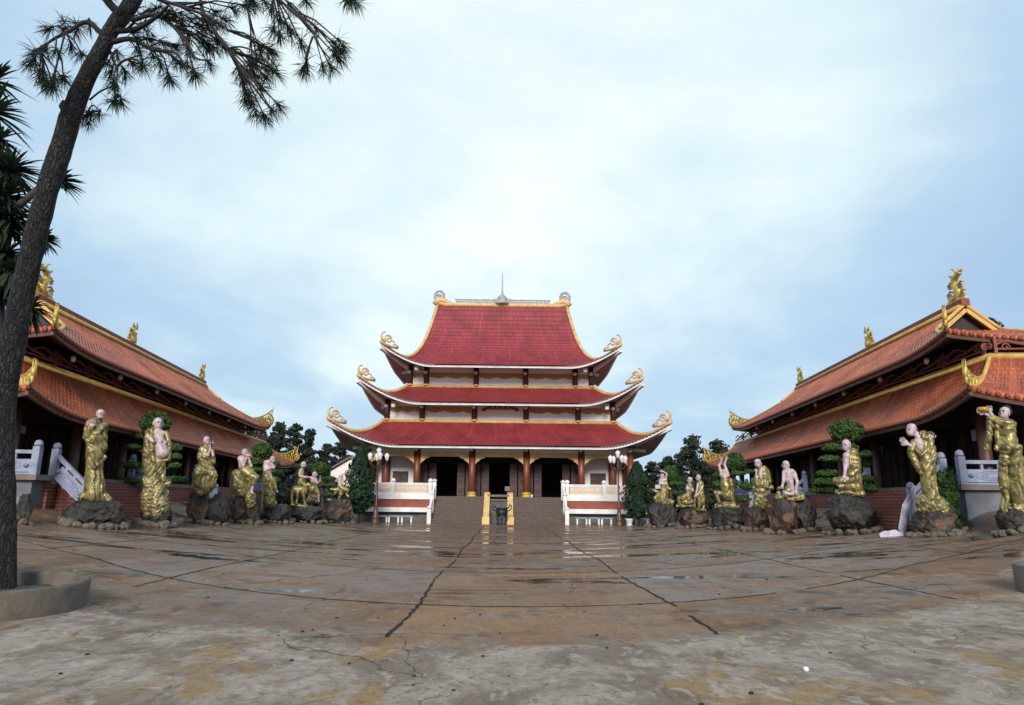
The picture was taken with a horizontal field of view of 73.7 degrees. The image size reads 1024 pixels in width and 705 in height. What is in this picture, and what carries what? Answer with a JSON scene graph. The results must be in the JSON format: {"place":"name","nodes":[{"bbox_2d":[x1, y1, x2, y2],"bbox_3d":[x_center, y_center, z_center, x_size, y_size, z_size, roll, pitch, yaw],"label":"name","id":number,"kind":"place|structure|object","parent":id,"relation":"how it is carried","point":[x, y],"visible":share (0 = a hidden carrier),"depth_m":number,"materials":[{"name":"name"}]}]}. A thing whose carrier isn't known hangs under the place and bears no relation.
{"place":"outdoors","nodes":[
{"label":"outdoors","id":0,"kind":"place"},
{"bbox_2d":[329,456,357,485],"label":"house","id":1,"kind":"structure","parent":0,"point":[338,469],"depth_m":72.78,"materials":[{"name":"paint"}]},
{"bbox_2d":[0,501,1023,704],"bbox_3d":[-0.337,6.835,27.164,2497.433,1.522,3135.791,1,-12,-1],"label":"ground","id":2,"kind":"structure","parent":0,"point":[169,641],"depth_m":9.36,"materials":[{"name":"concrete"}]},
{"bbox_2d":[17,493,32,520],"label":"boulder","id":3,"kind":"object","parent":2,"relation":"on","point":[25,508],"visible":0.77,"depth_m":20.89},
{"bbox_2d":[0,60,86,335],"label":"palm tree","id":4,"kind":"object","parent":2,"relation":"on","point":[13,209],"visible":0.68,"depth_m":13.18,"materials":[{"name":"green plant"}]},
{"bbox_2d":[0,571,90,621],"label":"tree planter","id":5,"kind":"object","parent":2,"relation":"on","point":[35,594],"visible":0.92,"depth_m":8.95,"materials":[{"name":"concrete"}]},
{"bbox_2d":[0,0,370,588],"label":"pine tree","id":6,"kind":"object","parent":5,"relation":"in","point":[15,328],"visible":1,"depth_m":10.38,"materials":[{"name":"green plant"}]},
{"bbox_2d":[62,518,76,526],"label":"loose stone","id":7,"kind":"object","parent":2,"relation":"on","point":[67,522],"visible":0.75,"depth_m":21.91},
{"bbox_2d":[61,500,126,524],"bbox_3d":[-14.012,5.516,22.929,1.927,1.108,1.323,8,-14,-30],"label":"boulder","id":8,"kind":"object","parent":2,"relation":"on","point":[96,512],"visible":0.64,"depth_m":22.50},
{"bbox_2d":[79,409,112,500],"bbox_3d":[-14.079,3.535,23.253,1.126,3.198,0.661,12,-17,-41],"label":"monk statue","id":9,"kind":"object","parent":8,"relation":"on","point":[95,435],"visible":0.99,"depth_m":22.99,"materials":[{"name":"gold metal"}]},
{"bbox_2d":[114,411,187,486],"bbox_3d":[-15.216,4.776,28.898,3.337,4.666,1.430,1,-12,-1],"label":"clipped tree","id":10,"kind":"object","parent":2,"relation":"on","point":[146,423],"visible":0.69,"depth_m":28.87,"materials":[{"name":"green plant"}]},
{"bbox_2d":[140,509,172,522],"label":"boulder","id":11,"kind":"object","parent":2,"relation":"on","point":[167,515],"visible":0.39,"depth_m":25.17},
{"bbox_2d":[140,418,171,516],"bbox_3d":[-13.364,4.381,25.747,1.204,3.816,0.955,7,-14,-26],"label":"monk statue","id":12,"kind":"object","parent":11,"relation":"on","point":[156,457],"visible":0.94,"depth_m":25.50,"materials":[{"name":"gold metal"}]},
{"bbox_2d":[15,263,299,519],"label":"prayer hall","id":13,"kind":"structure","parent":2,"relation":"on","point":[78,371],"depth_m":30.30,"materials":[{"name":"tile"}]},
{"bbox_2d":[17,430,30,458],"bbox_3d":[-19.936,3.972,27.140,0.097,1.962,2.840,2,-12,-6],"label":"door","id":14,"kind":"structure","parent":13,"relation":"in","point":[24,438],"depth_m":27.95,"materials":[{"name":"brown wood"}]},
{"bbox_2d":[43,434,70,474],"bbox_3d":[-20.366,4.823,31.024,0.097,1.962,2.840,2,-12,-6],"label":"door","id":15,"kind":"structure","parent":13,"relation":"in","point":[52,439],"depth_m":30.14,"materials":[{"name":"brown wood"}]},
{"bbox_2d":[103,444,116,479],"bbox_3d":[-20.796,5.673,34.909,0.097,1.962,2.840,2,-12,-6],"label":"door","id":16,"kind":"structure","parent":13,"relation":"in","point":[111,453],"depth_m":35.32,"materials":[{"name":"brown wood"}]},
{"bbox_2d":[125,450,142,476],"bbox_3d":[-21.226,6.524,38.794,0.097,1.962,2.840,2,-12,-6],"label":"door","id":17,"kind":"structure","parent":13,"relation":"in","point":[138,454],"depth_m":38.38,"materials":[{"name":"brown wood"}]},
{"bbox_2d":[166,459,175,483],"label":"door","id":18,"kind":"structure","parent":13,"relation":"in","point":[169,472],"depth_m":43.40,"materials":[{"name":"brown wood"}]},
{"bbox_2d":[188,459,196,484],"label":"door","id":19,"kind":"structure","parent":13,"relation":"in","point":[192,461],"depth_m":47.02,"materials":[{"name":"brown wood"}]},
{"bbox_2d":[221,464,225,486],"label":"door","id":20,"kind":"structure","parent":13,"relation":"in","point":[224,466],"depth_m":54.11,"materials":[{"name":"brown wood"}]},
{"bbox_2d":[158,520,169,527],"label":"loose stone","id":21,"kind":"object","parent":2,"relation":"on","point":[165,524],"visible":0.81,"depth_m":25.02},
{"bbox_2d":[186,492,209,522],"bbox_3d":[-13.483,6.761,29.333,0.973,1.644,0.934,6,-14,-23],"label":"boulder","id":22,"kind":"object","parent":2,"relation":"on","point":[197,508],"visible":0.64,"depth_m":29.03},
{"bbox_2d":[192,430,217,495],"bbox_3d":[-13.099,4.743,29.267,1.012,2.791,0.853,6,-13,-23],"label":"monk statue","id":23,"kind":"object","parent":22,"relation":"on","point":[204,475],"visible":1,"depth_m":28.97,"materials":[{"name":"gold metal"}]},
{"bbox_2d":[207,492,227,524],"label":"boulder","id":24,"kind":"object","parent":2,"relation":"on","point":[217,511],"visible":0.89,"depth_m":29.38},
{"bbox_2d":[226,495,246,522],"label":"boulder","id":25,"kind":"object","parent":2,"relation":"on","point":[237,507],"visible":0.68,"depth_m":31.72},
{"bbox_2d":[231,449,258,508],"bbox_3d":[-12.536,5.911,32.074,1.258,2.771,0.807,5,-13,-20],"label":"monk statue","id":26,"kind":"object","parent":25,"relation":"on","point":[244,478],"visible":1,"depth_m":31.88,"materials":[{"name":"gold metal"}]},
{"bbox_2d":[245,495,259,522],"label":"boulder","id":27,"kind":"object","parent":2,"relation":"on","point":[253,513],"visible":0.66,"depth_m":31.97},
{"bbox_2d":[244,418,278,474],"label":"pine tree","id":28,"kind":"object","parent":2,"relation":"on","point":[270,439],"visible":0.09,"depth_m":71.27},
{"bbox_2d":[247,442,281,512],"bbox_3d":[-13.548,7.004,37.142,1.857,4.230,1.334,1,-12,-1],"label":"clipped tree","id":29,"kind":"object","parent":2,"relation":"on","point":[263,450],"visible":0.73,"depth_m":37.20,"materials":[{"name":"green plant"}]},
{"bbox_2d":[134,525,409,586],"bbox_3d":[-6.679,8.079,29.988,0.186,0.129,37.800,1,-12,-1],"label":"pavement joint","id":30,"kind":"object","parent":2,"relation":"on","point":[236,562],"visible":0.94,"depth_m":15.16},
{"bbox_2d":[260,504,290,522],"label":"boulder","id":31,"kind":"object","parent":2,"relation":"on","point":[280,512],"visible":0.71,"depth_m":34.62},
{"bbox_2d":[262,456,277,508],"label":"monk statue","id":32,"kind":"object","parent":31,"relation":"on","point":[269,493],"visible":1,"depth_m":34.74,"materials":[{"name":"gold metal"}]},
{"bbox_2d":[269,421,297,478],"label":"pine tree","id":33,"kind":"object","parent":2,"relation":"on","point":[280,428],"visible":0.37,"depth_m":77.05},
{"bbox_2d":[273,481,295,504],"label":"bush","id":34,"kind":"object","parent":2,"relation":"on","point":[283,494],"visible":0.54,"depth_m":53.94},
{"bbox_2d":[273,449,305,484],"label":"pine tree","id":35,"kind":"object","parent":2,"relation":"on","point":[286,472],"visible":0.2,"depth_m":66.29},
{"bbox_2d":[286,423,303,478],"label":"pine tree","id":36,"kind":"object","parent":2,"relation":"on","point":[295,428],"visible":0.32,"depth_m":83.08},
{"bbox_2d":[286,473,316,506],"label":"bush","id":37,"kind":"object","parent":2,"relation":"on","point":[294,481],"visible":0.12,"depth_m":56.53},
{"bbox_2d":[294,428,317,479],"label":"pine tree","id":38,"kind":"object","parent":2,"relation":"on","point":[308,437],"visible":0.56,"depth_m":81.87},
{"bbox_2d":[288,503,326,522],"bbox_3d":[-11.622,9.159,38.428,2.347,1.290,1.848,4,-13,-16],"label":"boulder","id":39,"kind":"object","parent":2,"relation":"on","point":[308,513],"visible":0.66,"depth_m":37.81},
{"bbox_2d":[290,461,310,506],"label":"monk statue","id":40,"kind":"object","parent":39,"relation":"on","point":[301,487],"visible":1,"depth_m":37.87,"materials":[{"name":"gold metal"}]},
{"bbox_2d":[306,472,320,503],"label":"monk statue","id":41,"kind":"object","parent":39,"relation":"on","point":[314,493],"visible":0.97,"depth_m":39.83,"materials":[{"name":"gold metal"}]},
{"bbox_2d":[291,454,332,502],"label":"pine tree","id":42,"kind":"object","parent":2,"relation":"on","point":[310,461],"visible":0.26,"depth_m":68.47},
{"bbox_2d":[311,461,336,507],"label":"clipped tree","id":43,"kind":"object","parent":2,"relation":"on","point":[320,468],"visible":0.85,"depth_m":45.85,"materials":[{"name":"green plant"}]},
{"bbox_2d":[318,478,338,506],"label":"bush","id":44,"kind":"object","parent":2,"relation":"on","point":[326,502],"visible":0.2,"depth_m":58.18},
{"bbox_2d":[317,443,340,491],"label":"pine tree","id":45,"kind":"object","parent":2,"relation":"on","point":[325,455],"visible":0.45,"depth_m":84.69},
{"bbox_2d":[323,498,353,523],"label":"boulder","id":46,"kind":"object","parent":2,"relation":"on","point":[339,511],"visible":0.77,"depth_m":43.15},
{"bbox_2d":[327,470,349,500],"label":"monk statue","id":47,"kind":"object","parent":46,"relation":"on","point":[340,489],"visible":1,"depth_m":43.44,"materials":[{"name":"gold metal"}]},
{"bbox_2d":[329,441,352,475],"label":"pine tree","id":48,"kind":"object","parent":2,"relation":"on","point":[340,450],"visible":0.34,"depth_m":90.62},
{"bbox_2d":[336,444,377,522],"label":"cypress tree","id":49,"kind":"object","parent":2,"relation":"on","point":[362,469],"visible":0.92,"depth_m":50.32,"materials":[{"name":"green plant"}]},
{"bbox_2d":[368,448,389,523],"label":"street lamp","id":50,"kind":"object","parent":2,"relation":"on","point":[375,516],"visible":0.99,"depth_m":49.82,"materials":[{"name":"brown metal"}]},
{"bbox_2d":[385,526,483,636],"bbox_3d":[-1.739,7.846,28.332,0.190,0.007,41.252,1,-12,-1],"label":"pavement joint","id":51,"kind":"object","parent":2,"relation":"on","point":[388,633],"visible":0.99,"depth_m":10.92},
{"bbox_2d":[326,272,672,524],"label":"temple hall","id":52,"kind":"structure","parent":2,"relation":"on","point":[483,407],"depth_m":60.88,"materials":[{"name":"red tile"}]},
{"bbox_2d":[390,468,410,482],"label":"window","id":53,"kind":"structure","parent":52,"relation":"in","point":[402,475],"depth_m":60.42,"materials":[{"name":"white paint"}]},
{"bbox_2d":[420,463,427,482],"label":"door","id":54,"kind":"structure","parent":52,"relation":"in","point":[424,466],"depth_m":60.34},
{"bbox_2d":[429,463,436,482],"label":"door","id":55,"kind":"structure","parent":52,"relation":"in","point":[432,466],"depth_m":60.52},
{"bbox_2d":[457,463,464,495],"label":"door","id":56,"kind":"structure","parent":52,"relation":"in","point":[460,466],"depth_m":60.40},
{"bbox_2d":[465,463,468,496],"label":"door","id":57,"kind":"structure","parent":52,"relation":"in","point":[467,465],"depth_m":60.27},
{"bbox_2d":[475,463,480,496],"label":"door","id":58,"kind":"structure","parent":52,"relation":"in","point":[478,465],"depth_m":60.31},
{"bbox_2d":[481,463,488,496],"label":"door","id":59,"kind":"structure","parent":52,"relation":"in","point":[485,466],"depth_m":60.42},
{"bbox_2d":[510,464,516,496],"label":"door","id":60,"kind":"structure","parent":52,"relation":"in","point":[513,467],"depth_m":60.45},
{"bbox_2d":[518,464,522,496],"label":"door","id":61,"kind":"structure","parent":52,"relation":"in","point":[520,466],"depth_m":60.31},
{"bbox_2d":[530,464,532,494],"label":"door","id":62,"kind":"structure","parent":52,"relation":"in","point":[531,465],"depth_m":60.36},
{"bbox_2d":[534,464,541,496],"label":"door","id":63,"kind":"structure","parent":52,"relation":"in","point":[537,467],"depth_m":60.45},
{"bbox_2d":[562,464,569,494],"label":"door","id":64,"kind":"structure","parent":52,"relation":"in","point":[565,467],"depth_m":60.61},
{"bbox_2d":[571,464,577,484],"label":"door","id":65,"kind":"structure","parent":52,"relation":"in","point":[574,467],"depth_m":60.48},
{"bbox_2d":[587,471,608,484],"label":"window","id":66,"kind":"structure","parent":52,"relation":"in","point":[593,477],"depth_m":60.58,"materials":[{"name":"white paint"}]},
{"bbox_2d":[492,504,511,524],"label":"incense burner","id":67,"kind":"object","parent":2,"relation":"on","point":[501,512],"visible":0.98,"depth_m":50.39,"materials":[{"name":"metal"}]},
{"bbox_2d":[112,531,899,572],"bbox_3d":[-0.256,5.526,19.231,27.025,0.658,6.822,1,-12,-1],"label":"pavement joint","id":68,"kind":"object","parent":2,"relation":"on","point":[482,572],"visible":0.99,"depth_m":17.58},
{"bbox_2d":[17,539,1001,606],"bbox_3d":[-0.186,4.484,14.495,27.023,0.658,7.615,1,-12,-1],"label":"pavement joint","id":69,"kind":"object","parent":2,"relation":"on","point":[506,606],"visible":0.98,"depth_m":11.83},
{"bbox_2d":[608,450,627,525],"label":"street lamp","id":70,"kind":"object","parent":2,"relation":"on","point":[619,518],"visible":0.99,"depth_m":50.05,"materials":[{"name":"brown metal"}]},
{"bbox_2d":[625,512,633,525],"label":"flower pot","id":71,"kind":"object","parent":2,"relation":"on","point":[629,520],"visible":0.91,"depth_m":51.01,"materials":[{"name":"ceramic"}]},
{"bbox_2d":[544,527,718,633],"bbox_3d":[2.316,7.913,28.494,0.200,0.025,41.001,1,-12,-1],"label":"pavement joint","id":72,"kind":"object","parent":2,"relation":"on","point":[700,622],"visible":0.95,"depth_m":12.02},
{"bbox_2d":[619,461,654,525],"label":"cypress tree","id":73,"kind":"object","parent":2,"relation":"on","point":[637,479],"visible":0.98,"depth_m":50.86,"materials":[{"name":"green plant"}]},
{"bbox_2d":[646,483,655,522],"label":"bush","id":74,"kind":"object","parent":2,"relation":"on","point":[650,493],"visible":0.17,"depth_m":56.66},
{"bbox_2d":[644,461,660,494],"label":"pine tree","id":75,"kind":"object","parent":2,"relation":"on","point":[653,475],"visible":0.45,"depth_m":86.45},
{"bbox_2d":[647,503,677,526],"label":"boulder","id":76,"kind":"object","parent":2,"relation":"on","point":[661,514],"visible":0.81,"depth_m":42.44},
{"bbox_2d":[652,470,674,504],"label":"monk statue","id":77,"kind":"object","parent":76,"relation":"on","point":[662,496],"visible":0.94,"depth_m":43.02,"materials":[{"name":"gold metal"}]},
{"bbox_2d":[656,455,682,488],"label":"pine tree","id":78,"kind":"object","parent":2,"relation":"on","point":[667,460],"visible":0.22,"depth_m":82.78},
{"bbox_2d":[662,465,684,498],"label":"clipped tree","id":79,"kind":"object","parent":2,"relation":"on","point":[672,471],"visible":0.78,"depth_m":47.09,"materials":[{"name":"green plant"}]},
{"bbox_2d":[673,451,691,477],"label":"pine tree","id":80,"kind":"object","parent":2,"relation":"on","point":[680,453],"visible":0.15,"depth_m":88.87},
{"bbox_2d":[672,478,710,520],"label":"bush","id":81,"kind":"object","parent":2,"relation":"on","point":[682,488],"visible":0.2,"depth_m":56.41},
{"bbox_2d":[678,508,708,526],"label":"boulder","id":82,"kind":"object","parent":2,"relation":"on","point":[689,517],"visible":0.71,"depth_m":36.84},
{"bbox_2d":[676,477,693,507],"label":"monk statue","id":83,"kind":"object","parent":82,"relation":"on","point":[686,500],"visible":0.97,"depth_m":37.68,"materials":[{"name":"gold metal"}]},
{"bbox_2d":[693,474,706,510],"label":"monk statue","id":84,"kind":"object","parent":82,"relation":"on","point":[700,495],"visible":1,"depth_m":36.80,"materials":[{"name":"gold metal"}]},
{"bbox_2d":[673,433,714,485],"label":"pine tree","id":85,"kind":"object","parent":2,"relation":"on","point":[691,442],"visible":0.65,"depth_m":79.17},
{"bbox_2d":[690,457,722,513],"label":"pine tree","id":86,"kind":"object","parent":2,"relation":"on","point":[706,475],"visible":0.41,"depth_m":70.77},
{"bbox_2d":[696,484,724,514],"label":"bush","id":87,"kind":"object","parent":2,"relation":"on","point":[710,499],"visible":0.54,"depth_m":55.19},
{"bbox_2d":[702,438,735,487],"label":"pine tree","id":88,"kind":"object","parent":2,"relation":"on","point":[717,447],"visible":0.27,"depth_m":77.34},
{"bbox_2d":[710,506,743,528],"bbox_3d":[10.975,8.431,34.412,1.872,1.321,1.431,-3,-13,17],"label":"boulder","id":89,"kind":"object","parent":2,"relation":"on","point":[723,517],"visible":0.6,"depth_m":34.05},
{"bbox_2d":[714,456,739,508],"bbox_3d":[10.854,6.617,34.675,1.232,2.723,0.553,-3,-13,17],"label":"monk statue","id":90,"kind":"object","parent":89,"relation":"on","point":[727,488],"visible":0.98,"depth_m":34.45,"materials":[{"name":"gold metal"}]},
{"bbox_2d":[711,452,753,505],"bbox_3d":[12.634,7.736,38.879,2.669,4.171,1.280,1,-12,-1],"label":"clipped tree","id":91,"kind":"object","parent":2,"relation":"on","point":[736,461],"visible":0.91,"depth_m":38.85,"materials":[{"name":"green plant"}]},
{"bbox_2d":[742,508,769,528],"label":"boulder","id":92,"kind":"object","parent":2,"relation":"on","point":[752,518],"visible":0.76,"depth_m":31.13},
{"bbox_2d":[749,459,773,509],"bbox_3d":[11.541,6.137,31.721,1.162,2.370,0.688,-4,-13,19],"label":"monk statue","id":93,"kind":"object","parent":92,"relation":"on","point":[762,485],"visible":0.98,"depth_m":31.48,"materials":[{"name":"gold metal"}]},
{"bbox_2d":[604,526,955,598],"bbox_3d":[6.724,8.129,29.678,0.181,0.164,38.701,1,-12,-1],"label":"pavement joint","id":94,"kind":"object","parent":2,"relation":"on","point":[821,571],"visible":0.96,"depth_m":14.27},
{"bbox_2d":[770,497,797,533],"bbox_3d":[11.319,6.900,28.406,1.181,1.731,1.237,-4,-13,21],"label":"boulder","id":95,"kind":"object","parent":2,"relation":"on","point":[784,516],"visible":0.83,"depth_m":28.05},
{"bbox_2d":[775,461,804,500],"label":"monk statue","id":96,"kind":"object","parent":95,"relation":"on","point":[788,476],"visible":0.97,"depth_m":28.45,"materials":[{"name":"stone"}]},
{"bbox_2d":[794,497,816,531],"bbox_3d":[12.139,6.880,28.570,1.188,1.664,1.082,-5,-13,22],"label":"boulder","id":97,"kind":"object","parent":2,"relation":"on","point":[807,513],"visible":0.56,"depth_m":28.25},
{"bbox_2d":[808,418,883,495],"bbox_3d":[14.250,5.139,29.346,2.966,4.686,1.519,1,-12,-1],"label":"clipped tree","id":98,"kind":"object","parent":2,"relation":"on","point":[843,429],"visible":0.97,"depth_m":29.20,"materials":[{"name":"green plant"}]},
{"bbox_2d":[826,495,876,532],"bbox_3d":[13.054,6.302,26.209,1.758,1.673,1.622,-5,-14,25],"label":"boulder","id":99,"kind":"object","parent":2,"relation":"on","point":[845,512],"visible":0.86,"depth_m":25.80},
{"bbox_2d":[832,439,865,496],"bbox_3d":[12.931,4.458,26.324,1.120,2.209,0.690,-5,-14,25],"label":"monk statue","id":100,"kind":"object","parent":99,"relation":"on","point":[850,483],"visible":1,"depth_m":26.10,"materials":[{"name":"gold metal"}]},
{"bbox_2d":[702,268,1023,531],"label":"prayer hall","id":101,"kind":"structure","parent":2,"relation":"on","point":[944,373],"depth_m":29.90,"materials":[{"name":"tile"}]},
{"bbox_2d":[803,461,811,491],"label":"door","id":102,"kind":"structure","parent":101,"relation":"in","point":[806,465],"depth_m":47.49,"materials":[{"name":"brown wood"}]},
{"bbox_2d":[824,462,838,488],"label":"door","id":103,"kind":"structure","parent":101,"relation":"in","point":[834,465],"depth_m":43.25,"materials":[{"name":"brown wood"}]},
{"bbox_2d":[882,445,908,487],"bbox_3d":[19.724,6.035,35.365,0.097,2.280,2.840,0,-12,4],"label":"door","id":104,"kind":"structure","parent":101,"relation":"in","point":[894,462],"depth_m":35.01,"materials":[{"name":"brown wood"}]},
{"bbox_2d":[934,437,952,477],"bbox_3d":[19.422,5.175,31.470,0.097,2.280,2.840,0,-12,4],"label":"door","id":105,"kind":"structure","parent":101,"relation":"in","point":[942,444],"depth_m":30.45,"materials":[{"name":"brown wood"}]},
{"bbox_2d":[966,429,999,482],"bbox_3d":[19.120,4.314,27.576,0.097,2.280,2.840,0,-12,4],"label":"door","id":106,"kind":"structure","parent":101,"relation":"in","point":[973,453],"depth_m":28.22,"materials":[{"name":"brown wood"}]},
{"bbox_2d":[879,484,916,536],"bbox_3d":[13.273,5.426,23.303,1.607,1.869,0.317,2,-12,-6],"label":"plastic sheet","id":107,"kind":"object","parent":2,"relation":"on","point":[903,521],"visible":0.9,"depth_m":23.22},
{"bbox_2d":[909,507,957,533],"bbox_3d":[13.745,5.588,22.255,1.422,1.176,1.102,-7,-14,30],"label":"boulder","id":108,"kind":"object","parent":2,"relation":"on","point":[930,521],"visible":0.62,"depth_m":21.92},
{"bbox_2d":[899,423,949,513],"bbox_3d":[13.571,3.832,22.513,1.212,3.013,0.629,-7,-14,30],"label":"monk statue","id":109,"kind":"object","parent":108,"relation":"on","point":[929,498],"visible":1,"depth_m":22.35,"materials":[{"name":"gold metal"}]},
{"bbox_2d":[937,467,964,528],"bbox_3d":[14.450,4.929,22.673,0.916,2.217,0.848,1,-12,-1],"label":"bush","id":110,"kind":"object","parent":2,"relation":"on","point":[948,485],"visible":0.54,"depth_m":22.53,"materials":[{"name":"green plant"}]},
{"bbox_2d":[951,528,962,535],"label":"loose stone","id":111,"kind":"object","parent":2,"relation":"on","point":[957,532],"visible":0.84,"depth_m":21.43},
{"bbox_2d":[994,509,1023,530],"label":"boulder","id":112,"kind":"object","parent":2,"relation":"on","point":[1012,518],"visible":0.69,"depth_m":19.83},
{"bbox_2d":[976,405,1023,514],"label":"monk statue","id":113,"kind":"object","parent":112,"relation":"on","point":[1008,447],"visible":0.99,"depth_m":20.16,"materials":[{"name":"gold metal"}]},
{"bbox_2d":[1012,560,1023,592],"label":"tree planter","id":114,"kind":"object","parent":2,"relation":"on","point":[1018,570],"visible":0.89,"depth_m":11.22,"materials":[{"name":"concrete"}]},
{"bbox_2d":[0,0,1023,480],"label":"sky","id":115,"kind":"structure","parent":0,"point":[731,191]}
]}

